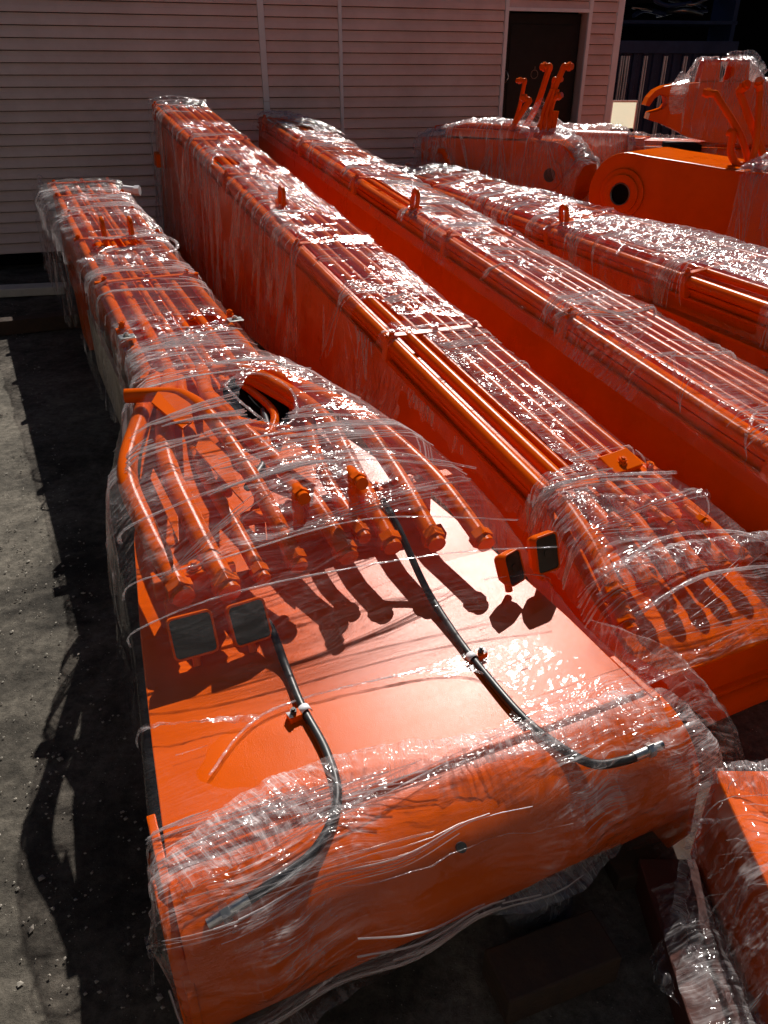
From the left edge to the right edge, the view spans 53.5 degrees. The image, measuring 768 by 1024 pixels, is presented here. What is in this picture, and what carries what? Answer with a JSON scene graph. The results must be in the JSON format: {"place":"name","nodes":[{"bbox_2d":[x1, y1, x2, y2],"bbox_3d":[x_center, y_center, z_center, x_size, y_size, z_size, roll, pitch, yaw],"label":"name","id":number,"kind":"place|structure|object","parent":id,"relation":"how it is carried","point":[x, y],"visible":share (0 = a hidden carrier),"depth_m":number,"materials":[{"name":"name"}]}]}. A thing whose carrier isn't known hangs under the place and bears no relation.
{"place":"outdoors","nodes":[
{"label":"outdoors","id":0,"kind":"place"},
{"bbox_2d":[0,262,767,1023],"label":"ground","id":1,"kind":"structure","parent":0,"point":[64,402],"depth_m":2.36,"materials":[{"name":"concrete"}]},
{"bbox_2d":[0,282,67,297],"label":"concrete kerb","id":2,"kind":"structure","parent":1,"relation":"on","point":[22,290],"depth_m":7.61,"materials":[{"name":"grey concrete"}]},
{"bbox_2d":[0,310,80,335],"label":"timber block","id":3,"kind":"object","parent":1,"relation":"on","point":[24,324],"depth_m":6.52,"materials":[{"name":"brown wood"}]},
{"bbox_2d":[0,304,164,1012],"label":"gravel","id":4,"kind":"structure","parent":1,"relation":"on","point":[159,997],"depth_m":2.36,"materials":[{"name":"grey gravel"}]},
{"bbox_2d":[0,0,625,265],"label":"siding building","id":5,"kind":"structure","parent":1,"relation":"on","point":[83,83],"depth_m":8.47,"materials":[{"name":"beige plastic"}]},
{"bbox_2d":[498,13,581,138],"bbox_3d":[1.897,-4.912,9.682,1.040,2.380,0.116,-8,31,-14],"label":"door","id":6,"kind":"structure","parent":5,"relation":"in","point":[533,39],"depth_m":9.31,"materials":[{"name":"black paint"}]},
{"bbox_2d":[613,40,738,138],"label":"sheet metal gate","id":7,"kind":"structure","parent":5,"relation":"attached to","point":[644,68],"depth_m":10.13,"materials":[{"name":"metal"}]},
{"bbox_2d":[32,175,742,1023],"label":"excavator boom","id":8,"kind":"object","parent":1,"relation":"on","point":[392,705],"visible":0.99,"depth_m":2.05,"materials":[{"name":"orange metal"},{"name":"clear plastic film"}]},
{"bbox_2d":[149,95,767,723],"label":"excavator boom","id":9,"kind":"object","parent":1,"relation":"on","point":[287,267],"visible":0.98,"depth_m":3.41,"materials":[{"name":"orange metal"}]},
{"bbox_2d":[413,62,599,206],"bbox_3d":[1.225,-3.547,8.008,2.091,2.027,0.582,23,37,34],"label":"dipper stick","id":10,"kind":"object","parent":1,"relation":"on","point":[525,154],"visible":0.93,"depth_m":7.56,"materials":[{"name":"orange metal"}]},
{"bbox_2d":[254,110,767,582],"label":"excavator boom","id":11,"kind":"object","parent":1,"relation":"on","point":[681,407],"visible":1,"depth_m":3.89,"materials":[{"name":"orange metal"}]},
{"bbox_2d":[469,856,596,927],"bbox_3d":[0.409,0.903,1.981,0.464,0.296,0.290,-12,32,-21],"label":"film bundle","id":12,"kind":"object","parent":1,"relation":"on","point":[550,879],"visible":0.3,"depth_m":2.04,"materials":[{"name":"clear plastic"}]},
{"bbox_2d":[482,910,621,1023],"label":"timber block","id":13,"kind":"object","parent":1,"relation":"on","point":[536,971],"depth_m":1.79,"materials":[{"name":"brown wood"}]},
{"bbox_2d":[390,158,767,376],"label":"excavator boom","id":14,"kind":"object","parent":1,"relation":"on","point":[716,298],"visible":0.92,"depth_m":4.61,"materials":[{"name":"orange metal"}]},
{"bbox_2d":[545,119,635,215],"bbox_3d":[2.150,-3.390,8.237,0.995,1.527,0.501,11,32,19],"label":"wrapped cylinder","id":15,"kind":"object","parent":1,"relation":"on","point":[603,145],"visible":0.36,"depth_m":7.83,"materials":[{"name":"orange metal"}]},
{"bbox_2d":[609,100,637,131],"bbox_3d":[2.526,-3.606,8.452,0.260,1.690,0.163,2,30,3],"label":"cream panel","id":16,"kind":"object","parent":1,"relation":"on","point":[623,113],"visible":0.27,"depth_m":8.03,"materials":[{"name":"plastic"}]},
{"bbox_2d":[598,777,710,890],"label":"timber block","id":17,"kind":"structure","parent":1,"relation":"on","point":[620,868],"depth_m":2.09,"materials":[{"name":"brown wood"}]},
{"bbox_2d":[589,77,767,264],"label":"dipper stick","id":18,"kind":"object","parent":1,"relation":"on","point":[722,197],"visible":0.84,"depth_m":5.72,"materials":[{"name":"orange painted metal"},{"name":"clear plastic wrap"}]},
{"bbox_2d":[598,132,767,166],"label":"wrapped girder","id":19,"kind":"object","parent":1,"relation":"on","point":[644,142],"visible":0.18,"depth_m":7.84,"materials":[{"name":"orange metal"}]},
{"bbox_2d":[674,704,726,773],"bbox_3d":[0.760,0.791,2.328,0.620,0.120,0.170,-16,33,-26],"label":"plastic wrap","id":20,"kind":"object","parent":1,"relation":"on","point":[702,747],"depth_m":2.38,"materials":[{"name":"clear plastic"}]},
{"bbox_2d":[635,761,767,1023],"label":"wrapped beam","id":21,"kind":"structure","parent":1,"relation":"on","point":[717,973],"depth_m":1.82,"materials":[{"name":"orange metal"}]},
{"bbox_2d":[651,818,704,953],"bbox_3d":[0.834,1.006,1.736,0.403,0.364,0.616,0,30,0],"label":"loose film","id":22,"kind":"object","parent":21,"relation":"hanging from","point":[685,902],"visible":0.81,"depth_m":1.85,"materials":[{"name":"plastic"}]},
{"bbox_2d":[641,51,767,152],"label":"dipper stick","id":23,"kind":"object","parent":1,"relation":"on","point":[689,110],"visible":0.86,"depth_m":7.30,"materials":[{"name":"orange metal"}]},
{"bbox_2d":[621,0,767,81],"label":"open hall","id":24,"kind":"structure","parent":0,"point":[751,33],"depth_m":20.44,"materials":[{"name":"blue metal"}]},
{"label":"yard ground","id":25,"kind":"structure","parent":0,"visible":0},
{"bbox_2d":[622,0,740,40],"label":"storage rack","id":26,"kind":"object","parent":25,"relation":"on","point":[721,24],"visible":0.28,"depth_m":10.59,"materials":[{"name":"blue metal"}]},
{"bbox_2d":[632,6,653,11],"bbox_3d":[3.574,-6.876,10.419,0.394,0.063,0.133,-11,31,-18],"label":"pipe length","id":27,"kind":"object","parent":26,"relation":"on","point":[643,8],"visible":1,"depth_m":10.38,"materials":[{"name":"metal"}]},
{"bbox_2d":[632,8,666,17],"bbox_3d":[3.629,-6.854,10.469,0.472,0.132,0.212,1,30,2],"label":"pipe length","id":28,"kind":"object","parent":26,"relation":"on","point":[655,11],"visible":0.88,"depth_m":10.43,"materials":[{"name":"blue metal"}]},
{"bbox_2d":[653,0,691,7],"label":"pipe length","id":29,"kind":"object","parent":26,"relation":"on","point":[668,5],"visible":1,"depth_m":10.28,"materials":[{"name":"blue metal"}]},
{"bbox_2d":[656,8,703,17],"bbox_3d":[4.055,-6.827,10.427,0.629,0.101,0.248,6,30,10],"label":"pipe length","id":30,"kind":"object","parent":26,"relation":"on","point":[686,10],"visible":0.91,"depth_m":10.37,"materials":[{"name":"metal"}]},
{"bbox_2d":[668,0,706,5],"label":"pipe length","id":31,"kind":"object","parent":26,"relation":"on","point":[691,4],"visible":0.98,"depth_m":10.31,"materials":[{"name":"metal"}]},
{"bbox_2d":[668,8,707,12],"bbox_3d":[4.215,-6.960,10.586,0.580,0.057,0.062,-3,30,-5],"label":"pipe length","id":32,"kind":"object","parent":26,"relation":"on","point":[704,11],"visible":0.38,"depth_m":10.59,"materials":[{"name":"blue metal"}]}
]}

